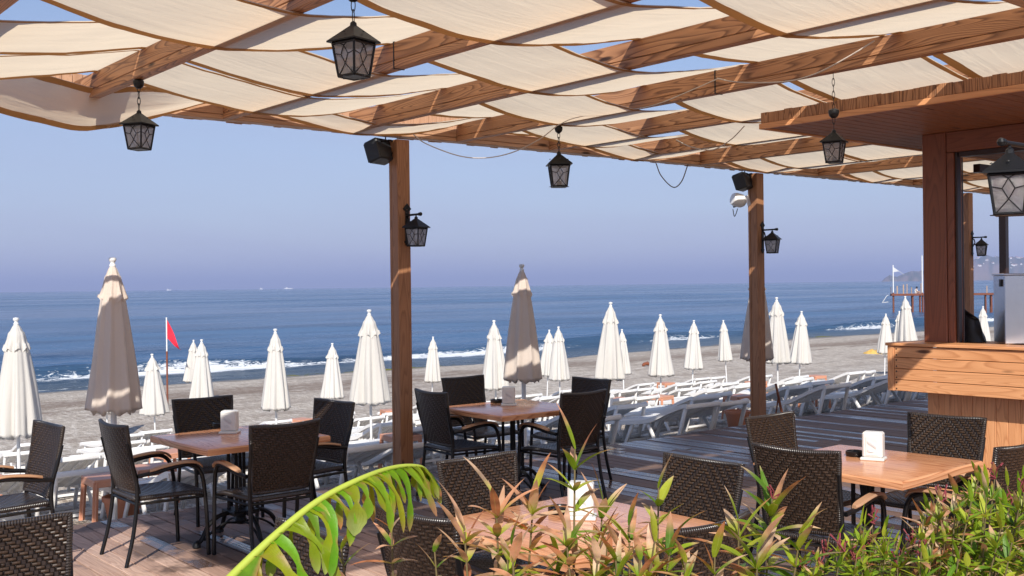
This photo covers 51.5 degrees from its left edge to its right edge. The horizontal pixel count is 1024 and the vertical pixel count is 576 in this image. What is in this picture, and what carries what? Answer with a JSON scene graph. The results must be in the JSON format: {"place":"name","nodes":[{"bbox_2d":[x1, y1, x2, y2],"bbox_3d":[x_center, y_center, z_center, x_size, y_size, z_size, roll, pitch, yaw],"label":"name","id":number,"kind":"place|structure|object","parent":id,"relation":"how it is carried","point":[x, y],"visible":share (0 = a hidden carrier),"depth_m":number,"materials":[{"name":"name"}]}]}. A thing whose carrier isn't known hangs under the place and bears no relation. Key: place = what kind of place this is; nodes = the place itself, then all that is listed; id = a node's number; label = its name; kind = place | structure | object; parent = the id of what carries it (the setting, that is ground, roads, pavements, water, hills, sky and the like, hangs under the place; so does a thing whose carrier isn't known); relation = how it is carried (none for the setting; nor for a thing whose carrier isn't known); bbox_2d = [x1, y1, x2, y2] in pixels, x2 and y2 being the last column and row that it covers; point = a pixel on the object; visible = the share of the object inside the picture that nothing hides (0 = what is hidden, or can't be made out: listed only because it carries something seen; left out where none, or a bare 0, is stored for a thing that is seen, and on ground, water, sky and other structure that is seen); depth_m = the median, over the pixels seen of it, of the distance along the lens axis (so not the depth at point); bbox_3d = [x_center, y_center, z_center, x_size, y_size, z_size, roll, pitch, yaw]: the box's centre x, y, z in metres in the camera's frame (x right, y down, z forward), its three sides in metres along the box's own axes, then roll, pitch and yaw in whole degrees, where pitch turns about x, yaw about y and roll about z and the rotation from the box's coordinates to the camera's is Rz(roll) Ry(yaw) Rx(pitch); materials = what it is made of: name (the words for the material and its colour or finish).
{"place":"outdoors","nodes":[
{"label":"outdoors","id":0,"kind":"place"},
{"bbox_2d":[0,280,993,392],"bbox_3d":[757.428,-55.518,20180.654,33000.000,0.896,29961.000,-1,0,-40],"label":"sea","id":1,"kind":"structure","parent":0,"point":[233,329],"depth_m":128.75,"materials":[{"name":"liquid"}]},
{"bbox_2d":[0,327,993,524],"bbox_3d":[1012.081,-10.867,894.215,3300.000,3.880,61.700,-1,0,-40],"label":"beach","id":2,"kind":"structure","parent":0,"point":[833,356],"depth_m":37.81,"materials":[{"name":"sand"}]},
{"bbox_2d":[0,317,41,473],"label":"parasol","id":3,"kind":"object","parent":2,"relation":"on","point":[20,409],"visible":0.99,"depth_m":11.93,"materials":[{"name":"white fabric"}]},
{"bbox_2d":[4,453,99,497],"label":"sun lounger","id":4,"kind":"object","parent":2,"relation":"on","point":[72,463],"visible":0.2,"depth_m":13.00,"materials":[{"name":"white plastic"}]},
{"bbox_2d":[1,466,110,518],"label":"sun lounger","id":5,"kind":"object","parent":2,"relation":"on","point":[65,479],"visible":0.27,"depth_m":10.80,"materials":[{"name":"white plastic"}]},
{"bbox_2d":[79,472,139,521],"bbox_3d":[-3.880,2.026,10.232,0.455,0.442,0.455,-1,0,-39],"label":"side table","id":6,"kind":"object","parent":2,"relation":"on","point":[96,481],"visible":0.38,"depth_m":10.07,"materials":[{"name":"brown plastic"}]},
{"bbox_2d":[84,257,142,519],"bbox_3d":[-3.545,1.025,9.456,0.475,2.600,0.460,-1,0,-28],"label":"parasol","id":7,"kind":"object","parent":2,"relation":"on","point":[114,387],"visible":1,"depth_m":9.34,"materials":[{"name":"beige fabric"}]},
{"bbox_2d":[139,354,169,429],"bbox_3d":[-7.891,2.618,23.436,0.592,2.349,0.558,-1,0,12],"label":"parasol","id":8,"kind":"object","parent":2,"relation":"on","point":[154,400],"visible":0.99,"depth_m":23.28,"materials":[{"name":"white fabric"}]},
{"bbox_2d":[99,469,230,518],"bbox_3d":[-3.280,1.932,9.975,0.628,0.536,1.907,-1,-6,-40],"label":"sun lounger","id":9,"kind":"object","parent":2,"relation":"on","point":[187,477],"visible":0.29,"depth_m":9.72,"materials":[{"name":"white plastic"}]},
{"bbox_2d":[189,339,213,397],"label":"parasol","id":10,"kind":"object","parent":2,"relation":"on","point":[201,385],"visible":0.94,"depth_m":23.47,"materials":[{"name":"white fabric"}]},
{"bbox_2d":[261,329,290,423],"bbox_3d":[-3.948,1.850,17.747,0.482,2.350,0.507,-1,0,-20],"label":"parasol","id":11,"kind":"object","parent":2,"relation":"on","point":[275,397],"visible":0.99,"depth_m":17.58,"materials":[{"name":"white fabric"}]},
{"bbox_2d":[320,343,343,399],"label":"parasol","id":12,"kind":"object","parent":2,"relation":"on","point":[332,386],"visible":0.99,"depth_m":25.69,"materials":[{"name":"white fabric"}]},
{"bbox_2d":[306,442,392,488],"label":"sun lounger","id":13,"kind":"object","parent":2,"relation":"on","point":[358,455],"visible":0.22,"depth_m":10.66,"materials":[{"name":"white plastic"}]},
{"bbox_2d":[349,309,390,439],"bbox_3d":[-2.034,1.480,15.237,0.592,2.350,0.559,-1,0,-18],"label":"parasol","id":14,"kind":"object","parent":2,"relation":"on","point":[369,385],"visible":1,"depth_m":15.07,"materials":[{"name":"white fabric"}]},
{"bbox_2d":[324,438,454,484],"bbox_3d":[-1.398,1.933,11.607,0.628,0.536,1.907,-1,-6,-38],"label":"sun lounger","id":15,"kind":"object","parent":2,"relation":"on","point":[383,457],"visible":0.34,"depth_m":11.25,"materials":[{"name":"white plastic"}]},
{"bbox_2d":[424,337,440,391],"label":"parasol","id":16,"kind":"object","parent":2,"relation":"on","point":[432,373],"visible":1,"depth_m":31.50,"materials":[{"name":"white fabric"}]},
{"bbox_2d":[482,320,508,398],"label":"parasol","id":17,"kind":"object","parent":2,"relation":"on","point":[493,367],"visible":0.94,"depth_m":20.54,"materials":[{"name":"white fabric"}]},
{"bbox_2d":[503,264,541,457],"bbox_3d":[0.125,1.018,12.485,0.460,2.600,0.475,-1,0,-1],"label":"parasol","id":18,"kind":"object","parent":2,"relation":"on","point":[522,365],"visible":1,"depth_m":12.38,"materials":[{"name":"beige fabric"}]},
{"bbox_2d":[480,414,621,456],"bbox_3d":[0.461,1.862,13.043,0.628,0.536,1.907,-1,-6,-41],"label":"sun lounger","id":19,"kind":"object","parent":2,"relation":"on","point":[616,417],"visible":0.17,"depth_m":12.68,"materials":[{"name":"white plastic"}]},
{"bbox_2d":[549,326,569,394],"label":"parasol","id":20,"kind":"object","parent":2,"relation":"on","point":[559,368],"visible":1,"depth_m":26.51,"materials":[{"name":"white fabric"}]},
{"bbox_2d":[534,402,647,442],"bbox_3d":[1.141,2.033,15.829,0.628,0.536,1.907,-1,-7,-40],"label":"sun lounger","id":21,"kind":"object","parent":2,"relation":"on","point":[619,409],"visible":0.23,"depth_m":15.25,"materials":[{"name":"white plastic"}]},
{"bbox_2d":[594,302,624,430],"bbox_3d":[1.680,1.415,18.383,0.529,2.349,0.527,-1,0,0],"label":"parasol","id":22,"kind":"object","parent":2,"relation":"on","point":[609,363],"visible":0.99,"depth_m":18.27,"materials":[{"name":"white fabric"}]},
{"bbox_2d":[594,400,719,444],"bbox_3d":[1.885,1.825,14.242,0.628,0.536,1.907,-1,-6,-37],"label":"sun lounger","id":23,"kind":"object","parent":2,"relation":"on","point":[682,412],"visible":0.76,"depth_m":13.83,"materials":[{"name":"white plastic"}]},
{"bbox_2d":[648,314,674,393],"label":"parasol","id":24,"kind":"object","parent":2,"relation":"on","point":[660,364],"visible":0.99,"depth_m":23.05,"materials":[{"name":"white fabric"}]},
{"bbox_2d":[618,394,720,431],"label":"sun lounger","id":25,"kind":"object","parent":2,"relation":"on","point":[694,400],"visible":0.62,"depth_m":16.65,"materials":[{"name":"white plastic"}]},
{"bbox_2d":[621,398,749,440],"bbox_3d":[2.328,1.837,14.643,0.628,0.536,1.907,-1,-6,-41],"label":"sun lounger","id":26,"kind":"object","parent":2,"relation":"on","point":[705,413],"visible":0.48,"depth_m":14.24,"materials":[{"name":"white plastic"}]},
{"bbox_2d":[683,320,702,381],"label":"parasol","id":27,"kind":"object","parent":2,"relation":"on","point":[693,359],"visible":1,"depth_m":29.13,"materials":[{"name":"white fabric"}]},
{"bbox_2d":[718,320,732,381],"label":"parasol","id":28,"kind":"object","parent":2,"relation":"on","point":[724,352],"visible":1,"depth_m":34.80,"materials":[{"name":"white fabric"}]},
{"bbox_2d":[740,288,773,361],"bbox_3d":[3.565,0.968,15.395,0.475,2.600,0.460,-1,0,26],"label":"parasol","id":29,"kind":"object","parent":2,"relation":"on","point":[745,350],"visible":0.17,"depth_m":15.37,"materials":[{"name":"beige fabric"}]},
{"bbox_2d":[766,297,791,387],"bbox_3d":[5.440,1.367,21.735,0.574,2.364,0.525,-1,0,-8],"label":"parasol","id":30,"kind":"object","parent":2,"relation":"on","point":[781,351],"visible":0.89,"depth_m":21.57,"materials":[{"name":"white fabric"}]},
{"bbox_2d":[728,382,851,417],"bbox_3d":[4.253,1.810,16.308,0.628,0.536,1.907,-1,-8,-37],"label":"sun lounger","id":31,"kind":"object","parent":2,"relation":"on","point":[821,392],"visible":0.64,"depth_m":15.84,"materials":[{"name":"white plastic"}]},
{"bbox_2d":[790,311,811,375],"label":"parasol","id":32,"kind":"object","parent":2,"relation":"on","point":[800,351],"visible":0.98,"depth_m":27.05,"materials":[{"name":"white fabric"}]},
{"bbox_2d":[792,379,908,415],"bbox_3d":[5.570,1.801,17.396,0.628,0.536,1.907,-1,-8,-40],"label":"sun lounger","id":33,"kind":"object","parent":2,"relation":"on","point":[871,390],"visible":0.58,"depth_m":17.08,"materials":[{"name":"white plastic"}]},
{"bbox_2d":[898,296,917,340],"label":"parasol","id":34,"kind":"object","parent":2,"relation":"on","point":[906,330],"visible":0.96,"depth_m":30.80,"materials":[{"name":"white fabric"}]},
{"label":"deck frame","id":35,"kind":"structure","parent":2,"relation":"on","visible":0},
{"bbox_2d":[72,398,1020,575],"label":"deck","id":36,"kind":"structure","parent":35,"relation":"on","point":[160,550],"depth_m":8.67,"materials":[{"name":"brown wood"}]},
{"bbox_2d":[0,420,65,517],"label":"chair","id":37,"kind":"object","parent":36,"relation":"on","point":[38,477],"visible":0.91,"depth_m":6.97,"materials":[{"name":"black wicker"}]},
{"bbox_2d":[0,511,72,575],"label":"chair","id":38,"kind":"object","parent":36,"relation":"on","point":[40,545],"visible":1,"depth_m":4.13,"materials":[{"name":"brown wicker"}]},
{"bbox_2d":[98,418,210,567],"bbox_3d":[-2.445,1.351,7.233,0.610,0.928,0.592,-1,0,-40],"label":"chair","id":39,"kind":"object","parent":36,"relation":"on","point":[121,458],"visible":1,"depth_m":7.09,"materials":[{"name":"wicker"}]},
{"bbox_2d":[171,395,264,526],"bbox_3d":[-2.343,1.347,8.415,0.592,0.928,0.610,-1,0,-38],"label":"chair","id":40,"kind":"object","parent":36,"relation":"on","point":[195,414],"visible":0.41,"depth_m":8.54,"materials":[{"name":"black wicker"}]},
{"bbox_2d":[150,424,329,548],"bbox_3d":[-1.946,1.431,7.609,0.932,0.750,0.932,-1,0,-41],"label":"table","id":41,"kind":"object","parent":36,"relation":"on","point":[212,442],"visible":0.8,"depth_m":7.51,"materials":[{"name":"brown wood"}]},
{"bbox_2d":[219,410,240,433],"bbox_3d":[-2.056,0.974,7.737,0.135,0.165,0.105,-1,0,2],"label":"napkin dispenser","id":42,"kind":"object","parent":41,"relation":"on","point":[229,419],"visible":1,"depth_m":7.69,"materials":[{"name":"grey plastic"}]},
{"bbox_2d":[212,418,320,554],"bbox_3d":[-1.645,1.341,7.153,0.592,0.928,0.610,-1,0,-40],"label":"chair","id":43,"kind":"object","parent":36,"relation":"on","point":[281,460],"visible":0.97,"depth_m":6.96,"materials":[{"name":"brown wicker"}]},
{"bbox_2d":[255,398,354,522],"bbox_3d":[-1.563,1.338,8.091,0.592,0.928,0.610,-1,0,44],"label":"chair","id":44,"kind":"object","parent":36,"relation":"on","point":[336,420],"visible":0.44,"depth_m":8.18,"materials":[{"name":"black wicker"}]},
{"bbox_2d":[273,517,348,575],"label":"chair","id":45,"kind":"object","parent":36,"relation":"on","point":[300,543],"visible":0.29,"depth_m":3.92,"materials":[{"name":"brown wicker"}]},
{"bbox_2d":[389,139,412,477],"bbox_3d":[-1.044,0.248,10.022,0.200,3.280,0.170,-1,0,-40],"label":"pergola post","id":46,"kind":"object","parent":36,"relation":"on","point":[401,320],"visible":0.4,"depth_m":9.97,"materials":[{"name":"brown wood"}]},
{"bbox_2d":[364,137,392,164],"bbox_3d":[-1.233,-1.307,9.960,0.232,0.290,0.246,-1,0,30],"label":"loudspeaker","id":47,"kind":"object","parent":46,"relation":"attached to","point":[378,151],"visible":0.97,"depth_m":9.88,"materials":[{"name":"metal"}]},
{"bbox_2d":[402,204,429,246],"bbox_3d":[-0.917,-0.590,9.885,0.252,0.410,0.190,-1,0,30],"label":"wall lantern","id":48,"kind":"object","parent":46,"relation":"attached to","point":[416,229],"depth_m":9.83,"materials":[{"name":"metal"}]},
{"bbox_2d":[414,388,501,495],"bbox_3d":[-0.466,1.322,9.107,0.610,0.928,0.592,-1,0,-36],"label":"chair","id":49,"kind":"object","parent":36,"relation":"on","point":[435,416],"visible":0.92,"depth_m":8.95,"materials":[{"name":"black wicker"}]},
{"bbox_2d":[375,501,552,575],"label":"chair","id":50,"kind":"object","parent":36,"relation":"on","point":[426,531],"visible":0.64,"depth_m":4.10,"materials":[{"name":"brown wicker"}]},
{"bbox_2d":[441,375,521,474],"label":"chair","id":51,"kind":"object","parent":36,"relation":"on","point":[465,390],"visible":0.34,"depth_m":10.24,"materials":[{"name":"black wicker"}]},
{"bbox_2d":[449,399,559,499],"bbox_3d":[0.008,1.402,9.185,0.932,0.750,0.932,-1,0,-38],"label":"table","id":52,"kind":"object","parent":36,"relation":"on","point":[522,409],"visible":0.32,"depth_m":9.06,"materials":[{"name":"wood"}]},
{"bbox_2d":[436,450,588,575],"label":"chair","id":53,"kind":"object","parent":36,"relation":"on","point":[461,481],"visible":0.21,"depth_m":5.43,"materials":[{"name":"brown wicker"}]},
{"bbox_2d":[517,389,607,498],"bbox_3d":[0.427,1.311,8.931,0.592,0.928,0.610,-1,0,-40],"label":"chair","id":54,"kind":"object","parent":36,"relation":"on","point":[583,412],"visible":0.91,"depth_m":8.76,"materials":[{"name":"black wicker"}]},
{"bbox_2d":[529,376,612,481],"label":"chair","id":55,"kind":"object","parent":36,"relation":"on","point":[581,384],"visible":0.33,"depth_m":9.79,"materials":[{"name":"black wicker"}]},
{"bbox_2d":[448,496,714,575],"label":"table","id":56,"kind":"object","parent":36,"relation":"on","point":[556,523],"visible":0.16,"depth_m":4.64,"materials":[{"name":"wood"}]},
{"bbox_2d":[568,480,596,520],"bbox_3d":[0.310,0.952,4.770,0.135,0.165,0.105,-1,0,8],"label":"napkin dispenser","id":57,"kind":"object","parent":56,"relation":"on","point":[588,502],"visible":0.52,"depth_m":4.73,"materials":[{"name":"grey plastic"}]},
{"bbox_2d":[604,452,744,575],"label":"chair","id":58,"kind":"object","parent":36,"relation":"on","point":[698,485],"visible":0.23,"depth_m":5.31,"materials":[{"name":"brown wicker"}]},
{"bbox_2d":[658,509,752,575],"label":"chair","id":59,"kind":"object","parent":36,"relation":"on","point":[702,532],"visible":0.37,"depth_m":3.88,"materials":[{"name":"brown wicker"}]},
{"bbox_2d":[748,173,765,415],"bbox_3d":[3.112,0.188,13.485,0.200,3.280,0.170,-1,0,-40],"label":"pergola post","id":60,"kind":"object","parent":36,"relation":"on","point":[757,318],"visible":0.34,"depth_m":13.43,"materials":[{"name":"brown wood"}]},
{"bbox_2d":[745,411,861,569],"bbox_3d":[1.887,1.298,6.851,0.592,0.928,0.610,-1,0,-40],"label":"chair","id":61,"kind":"object","parent":36,"relation":"on","point":[777,429],"visible":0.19,"depth_m":7.04,"materials":[{"name":"brown wicker"}]},
{"bbox_2d":[751,442,888,575],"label":"chair","id":62,"kind":"object","parent":36,"relation":"on","point":[813,489],"visible":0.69,"depth_m":5.62,"materials":[{"name":"brown wicker"}]},
{"bbox_2d":[753,445,982,575],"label":"table","id":63,"kind":"object","parent":36,"relation":"on","point":[897,470],"visible":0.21,"depth_m":6.01,"materials":[{"name":"wood"}]},
{"bbox_2d":[860,430,886,461],"bbox_3d":[2.122,0.925,6.238,0.135,0.165,0.105,-1,0,30],"label":"napkin dispenser","id":64,"kind":"object","parent":63,"relation":"on","point":[873,445],"visible":1,"depth_m":6.20,"materials":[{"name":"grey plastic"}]},
{"bbox_2d":[874,412,986,551],"bbox_3d":[2.643,1.289,6.714,0.592,0.928,0.610,-1,0,44],"label":"chair","id":65,"kind":"object","parent":36,"relation":"on","point":[962,437],"visible":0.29,"depth_m":6.86,"materials":[{"name":"brown wicker"}]},
{"bbox_2d":[885,340,1023,492],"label":"bar counter","id":66,"kind":"object","parent":36,"relation":"on","point":[978,379],"visible":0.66,"depth_m":8.65,"materials":[{"name":"brown wood"}]},
{"bbox_2d":[759,70,1023,342],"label":"bar kiosk","id":67,"kind":"object","parent":66,"relation":"on","point":[944,128],"visible":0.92,"depth_m":8.80,"materials":[{"name":"brown wood"}]},
{"bbox_2d":[955,146,1023,342],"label":"window frame","id":68,"kind":"structure","parent":67,"relation":"in","point":[958,172],"depth_m":8.95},
{"bbox_2d":[965,309,986,341],"bbox_3d":[3.934,0.301,9.132,0.176,0.318,0.296,-1,0,-40],"label":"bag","id":69,"kind":"object","parent":66,"relation":"on","point":[973,331],"visible":0.58,"depth_m":9.06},
{"bbox_2d":[992,273,1023,343],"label":"steel cabinet","id":70,"kind":"object","parent":66,"relation":"on","point":[1008,288],"visible":1,"depth_m":8.62,"materials":[{"name":"metal"}]},
{"bbox_2d":[900,444,1023,575],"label":"chair","id":71,"kind":"object","parent":36,"relation":"on","point":[1011,458],"visible":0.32,"depth_m":5.65,"materials":[{"name":"brown wicker"}]},
{"bbox_2d":[962,193,973,314],"bbox_3d":[7.268,0.128,16.948,0.200,3.280,0.170,-1,0,-40],"label":"pergola post","id":72,"kind":"object","parent":36,"relation":"on","point":[968,257],"visible":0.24,"depth_m":16.88,"materials":[{"name":"brown wood"}]},
{"bbox_2d":[999,217,1008,273],"bbox_3d":[7.232,0.172,15.602,0.180,3.400,0.180,-1,0,-40],"label":"slender post","id":73,"kind":"object","parent":36,"relation":"on","point":[1003,245],"depth_m":15.57,"materials":[{"name":"metal"}]},
{"bbox_2d":[0,0,1023,291],"label":"sky","id":74,"kind":"structure","parent":0,"point":[212,204],"materials":[{"name":"blue"}]},
{"bbox_2d":[52,74,989,193],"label":"front beam","id":75,"kind":"structure","parent":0,"point":[215,113],"depth_m":10.58,"materials":[{"name":"brown wood"}]},
{"bbox_2d":[0,0,18,13],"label":"rafter","id":76,"kind":"object","parent":75,"relation":"attached to","point":[5,5],"depth_m":5.22,"materials":[{"name":"brown wood"}]},
{"bbox_2d":[41,0,826,122],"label":"fabric strip","id":77,"kind":"object","parent":76,"relation":"on","point":[235,25],"visible":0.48,"depth_m":6.45,"materials":[{"name":"fabric"}]},
{"bbox_2d":[73,0,333,98],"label":"rafter","id":78,"kind":"object","parent":75,"relation":"attached to","point":[158,57],"visible":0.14,"depth_m":6.88,"materials":[{"name":"brown wood"}]},
{"bbox_2d":[119,79,158,150],"bbox_3d":[-2.499,-1.165,7.120,0.180,0.480,0.180,-1,0,19],"label":"hanging lantern","id":79,"kind":"object","parent":78,"relation":"hanging from","point":[139,128],"visible":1,"depth_m":7.08,"materials":[{"name":"metal"}]},
{"bbox_2d":[326,0,380,80],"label":"hanging lantern","id":80,"kind":"object","parent":78,"relation":"hanging from","point":[353,44],"visible":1,"depth_m":4.98,"materials":[{"name":"metal"}]},
{"bbox_2d":[223,0,640,119],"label":"rafter","id":81,"kind":"object","parent":75,"relation":"attached to","point":[416,50],"visible":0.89,"depth_m":6.69,"materials":[{"name":"brown wood"}]},
{"bbox_2d":[0,76,980,190],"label":"fabric strip","id":82,"kind":"object","parent":75,"relation":"hanging from","point":[57,102],"visible":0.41,"depth_m":8.06,"materials":[{"name":"fabric"}]},
{"bbox_2d":[349,16,778,127],"bbox_3d":[0.400,-1.519,7.415,0.078,0.169,5.763,-1,0,-40],"label":"rafter","id":83,"kind":"object","parent":75,"relation":"attached to","point":[708,36],"visible":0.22,"depth_m":6.94,"materials":[{"name":"brown wood"}]},
{"bbox_2d":[632,135,729,155],"bbox_3d":[3.188,-1.559,9.738,0.078,0.169,5.763,-1,0,-40],"label":"rafter","id":84,"kind":"object","parent":75,"relation":"attached to","point":[667,146],"visible":0.07,"depth_m":11.40,"materials":[{"name":"brown wood"}]},
{"bbox_2d":[456,7,1023,141],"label":"rafter","id":85,"kind":"object","parent":75,"relation":"attached to","point":[986,29],"visible":0.94,"depth_m":7.26,"materials":[{"name":"brown wood"}]},
{"bbox_2d":[0,49,988,187],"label":"fabric strip","id":86,"kind":"object","parent":85,"relation":"on","point":[191,82],"visible":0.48,"depth_m":8.10,"materials":[{"name":"fabric"}]},
{"bbox_2d":[546,125,572,187],"bbox_3d":[0.410,-1.164,9.298,0.213,0.566,0.213,-1,0,-4],"label":"hanging lantern","id":87,"kind":"object","parent":85,"relation":"hanging from","point":[558,165],"visible":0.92,"depth_m":9.23,"materials":[{"name":"metal"}]},
{"bbox_2d":[357,0,967,101],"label":"fabric strip","id":88,"kind":"object","parent":85,"relation":"on","point":[530,23],"visible":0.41,"depth_m":5.98,"materials":[{"name":"fabric"}]},
{"bbox_2d":[819,72,848,163],"bbox_3d":[2.175,-1.154,7.181,0.152,0.617,0.152,-1,0,33],"label":"hanging lantern","id":89,"kind":"object","parent":85,"relation":"hanging from","point":[834,144],"visible":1,"depth_m":7.15,"materials":[{"name":"metal"}]},
{"bbox_2d":[699,0,1023,77],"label":"fabric strip","id":90,"kind":"object","parent":85,"relation":"on","point":[822,19],"visible":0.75,"depth_m":5.82,"materials":[{"name":"fabric"}]},
{"bbox_2d":[549,64,970,150],"bbox_3d":[2.259,-1.546,8.964,0.078,0.169,5.763,-1,0,-40],"label":"rafter","id":91,"kind":"object","parent":75,"relation":"attached to","point":[676,122],"visible":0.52,"depth_m":9.85,"materials":[{"name":"brown wood"}]},
{"bbox_2d":[700,137,869,164],"bbox_3d":[4.118,-1.573,10.513,0.083,0.176,5.763,-1,0,-40],"label":"rafter","id":92,"kind":"object","parent":75,"relation":"attached to","point":[765,150],"visible":0.35,"depth_m":11.98,"materials":[{"name":"brown wood"}]},
{"bbox_2d":[0,20,993,173],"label":"fabric strip","id":93,"kind":"object","parent":92,"relation":"on","point":[306,73],"visible":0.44,"depth_m":7.41,"materials":[{"name":"fabric"}]},
{"bbox_2d":[818,155,982,176],"bbox_3d":[5.977,-1.599,12.062,0.078,0.169,5.763,-1,0,-40],"label":"rafter","id":94,"kind":"object","parent":75,"relation":"attached to","point":[903,162],"visible":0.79,"depth_m":13.59,"materials":[{"name":"brown wood"}]},
{"bbox_2d":[973,255,1023,279],"bbox_3d":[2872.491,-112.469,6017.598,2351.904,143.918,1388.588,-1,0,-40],"label":"hill","id":95,"kind":"structure","parent":0,"point":[987,270],"depth_m":5397.26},
{"bbox_2d":[982,137,1023,216],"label":"wall lantern","id":96,"kind":"object","parent":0,"point":[1004,173],"depth_m":4.85,"materials":[{"name":"metal"}]},
{"bbox_3d":[0.569,1.561,2.754,3.500,0.435,0.690,-1,0,0],"label":"planter","id":97,"kind":"object","parent":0,"visible":0},
{"bbox_2d":[226,464,441,575],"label":"banana plant","id":98,"kind":"object","parent":97,"relation":"in","point":[423,482],"visible":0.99,"depth_m":2.16,"materials":[{"name":"green plant"}]},
{"bbox_2d":[338,490,458,575],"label":"oleander","id":99,"kind":"object","parent":97,"relation":"on","point":[389,538],"visible":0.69,"depth_m":2.58,"materials":[{"name":"green plant"}]},
{"bbox_2d":[436,404,701,575],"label":"oleander","id":100,"kind":"object","parent":97,"relation":"on","point":[498,508],"visible":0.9,"depth_m":2.47,"materials":[{"name":"green plant"}]},
{"bbox_2d":[487,506,702,575],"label":"oleander","id":101,"kind":"object","parent":97,"relation":"on","point":[619,563],"visible":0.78,"depth_m":2.38,"materials":[{"name":"green plant"}]},
{"bbox_2d":[685,466,841,575],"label":"oleander","id":102,"kind":"object","parent":97,"relation":"on","point":[766,548],"visible":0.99,"depth_m":2.50,"materials":[{"name":"green plant"}]},
{"bbox_2d":[787,503,938,575],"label":"oleander bush","id":103,"kind":"object","parent":97,"relation":"on","point":[859,559],"visible":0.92,"depth_m":2.50,"materials":[{"name":"green plant"}]},
{"bbox_2d":[900,461,1023,575],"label":"oleander bush","id":104,"kind":"object","parent":97,"relation":"on","point":[951,544],"visible":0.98,"depth_m":2.41,"materials":[{"name":"green plant"}]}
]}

